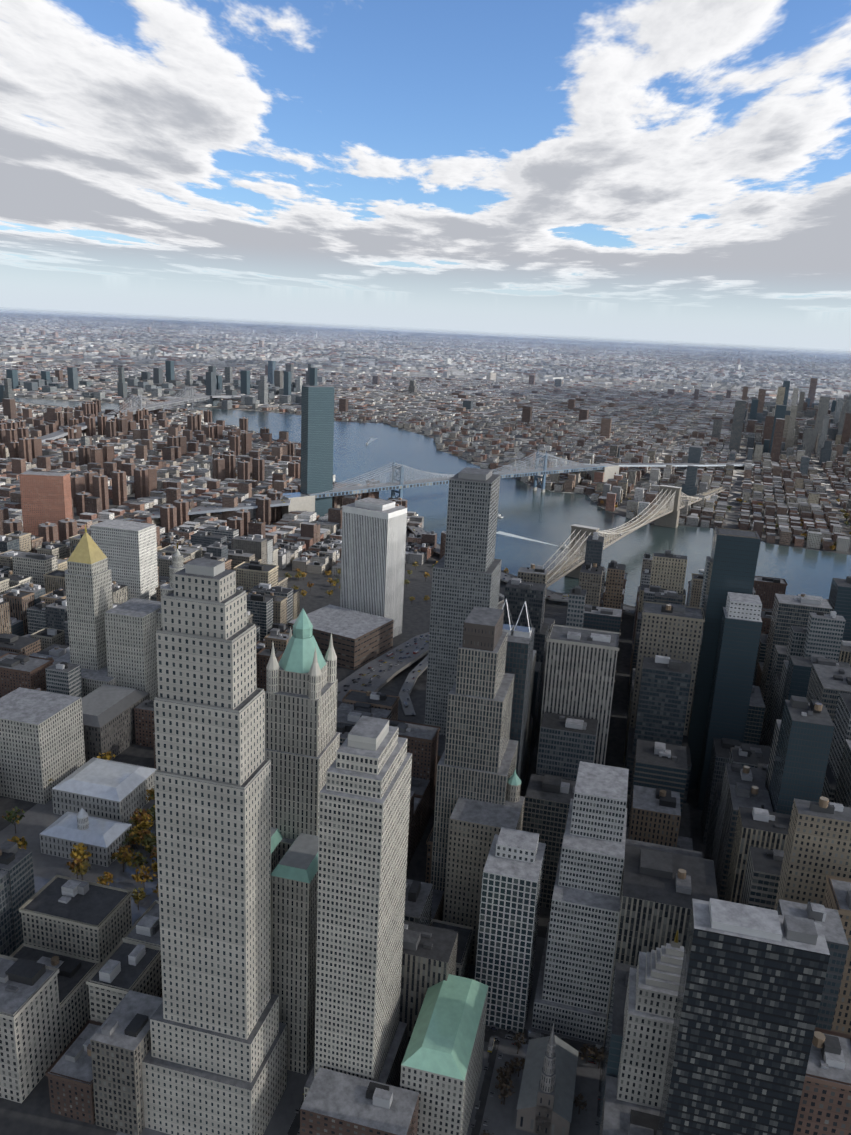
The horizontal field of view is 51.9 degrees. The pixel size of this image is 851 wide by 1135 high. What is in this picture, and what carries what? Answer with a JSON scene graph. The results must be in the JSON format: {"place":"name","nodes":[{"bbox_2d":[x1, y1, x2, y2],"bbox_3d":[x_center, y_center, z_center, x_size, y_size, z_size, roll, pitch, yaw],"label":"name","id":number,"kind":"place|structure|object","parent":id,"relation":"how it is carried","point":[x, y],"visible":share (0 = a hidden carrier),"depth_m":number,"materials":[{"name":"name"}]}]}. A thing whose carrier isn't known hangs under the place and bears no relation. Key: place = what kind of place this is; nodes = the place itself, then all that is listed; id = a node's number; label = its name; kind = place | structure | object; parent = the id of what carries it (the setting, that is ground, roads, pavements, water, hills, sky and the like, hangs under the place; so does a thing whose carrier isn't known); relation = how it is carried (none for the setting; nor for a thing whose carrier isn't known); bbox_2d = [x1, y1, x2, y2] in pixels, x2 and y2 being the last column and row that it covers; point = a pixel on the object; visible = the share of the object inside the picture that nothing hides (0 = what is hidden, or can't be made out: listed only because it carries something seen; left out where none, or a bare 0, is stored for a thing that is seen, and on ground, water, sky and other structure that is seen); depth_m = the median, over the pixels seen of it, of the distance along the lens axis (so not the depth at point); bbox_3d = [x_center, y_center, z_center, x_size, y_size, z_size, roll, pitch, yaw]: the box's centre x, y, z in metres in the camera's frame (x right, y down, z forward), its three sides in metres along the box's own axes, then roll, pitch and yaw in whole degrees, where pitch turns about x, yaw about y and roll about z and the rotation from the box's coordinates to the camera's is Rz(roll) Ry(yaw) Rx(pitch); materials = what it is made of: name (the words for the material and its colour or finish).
{"place":"outdoors","nodes":[
{"label":"outdoors","id":0,"kind":"place"},
{"bbox_2d":[0,313,850,1134],"bbox_3d":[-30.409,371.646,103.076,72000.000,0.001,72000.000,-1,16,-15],"label":"ground","id":1,"kind":"structure","parent":0,"point":[32,1113],"depth_m":1858.73,"materials":[{"name":"grey asphalt"}]},
{"bbox_2d":[0,760,158,925],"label":"park","id":2,"kind":"structure","parent":1,"relation":"on","point":[35,822],"depth_m":628.02,"materials":[{"name":"grey concrete"}]},
{"bbox_2d":[116,936,600,1134],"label":"pavements","id":3,"kind":"structure","parent":1,"relation":"on","point":[502,1119],"depth_m":455.45,"materials":[{"name":"grey concrete"}]},
{"bbox_2d":[5,387,770,714],"bbox_3d":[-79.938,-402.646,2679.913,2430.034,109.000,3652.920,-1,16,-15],"label":"infrastructure","id":4,"kind":"object","parent":1,"relation":"on","point":[295,501],"visible":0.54,"depth_m":1703.73,"materials":[{"name":"grey concrete"}]},
{"bbox_2d":[114,388,699,583],"bbox_3d":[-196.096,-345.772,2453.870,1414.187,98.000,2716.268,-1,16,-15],"label":"cable webs","id":5,"kind":"object","parent":1,"relation":"on","point":[518,468],"visible":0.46,"depth_m":1869.11,"materials":[{"name":"grey metal"}]},
{"bbox_2d":[0,386,829,1134],"bbox_3d":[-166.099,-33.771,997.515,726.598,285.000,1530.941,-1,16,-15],"label":"skyscrapers","id":6,"kind":"structure","parent":1,"relation":"on","point":[282,822],"depth_m":444.27,"materials":[{"name":"grey concrete"}]},
{"bbox_2d":[113,488,720,1134],"bbox_3d":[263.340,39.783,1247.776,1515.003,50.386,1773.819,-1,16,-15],"label":"cars","id":7,"kind":"object","parent":1,"relation":"on","point":[497,1038],"visible":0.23,"depth_m":496.94,"materials":[{"name":"metal"}]},
{"bbox_2d":[0,317,850,1134],"bbox_3d":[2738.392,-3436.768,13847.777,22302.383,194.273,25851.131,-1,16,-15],"label":"city","id":8,"kind":"object","parent":1,"relation":"on","point":[76,955],"visible":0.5,"depth_m":817.77},
{"bbox_2d":[2,465,850,1134],"bbox_3d":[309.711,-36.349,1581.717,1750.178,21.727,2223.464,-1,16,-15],"label":"trees","id":9,"kind":"object","parent":1,"relation":"on","point":[142,833],"visible":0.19,"depth_m":620.05,"materials":[{"name":"plant"}]},
{"bbox_2d":[486,1029,601,1074],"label":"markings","id":10,"kind":"object","parent":1,"relation":"on","point":[529,1039],"visible":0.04,"depth_m":488.01,"materials":[{"name":"white paint"}]},
{"bbox_2d":[0,307,850,408],"bbox_3d":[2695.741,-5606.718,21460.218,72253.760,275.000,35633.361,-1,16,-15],"label":"haze","id":11,"kind":"object","parent":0,"point":[436,335],"visible":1,"depth_m":9767.95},
{"bbox_2d":[0,0,850,354],"label":"sky","id":12,"kind":"structure","parent":0,"point":[675,171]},
{"bbox_2d":[14,397,850,606],"bbox_3d":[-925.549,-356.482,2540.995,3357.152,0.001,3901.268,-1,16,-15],"label":"river","id":13,"kind":"structure","parent":0,"point":[525,510],"depth_m":1853.14,"materials":[{"name":"liquid"}]},
{"bbox_2d":[544,340,850,363],"bbox_3d":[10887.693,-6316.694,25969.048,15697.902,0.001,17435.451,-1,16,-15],"label":"bay","id":14,"kind":"object","parent":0,"point":[804,354],"depth_m":25778.44,"materials":[{"name":"liquid"}]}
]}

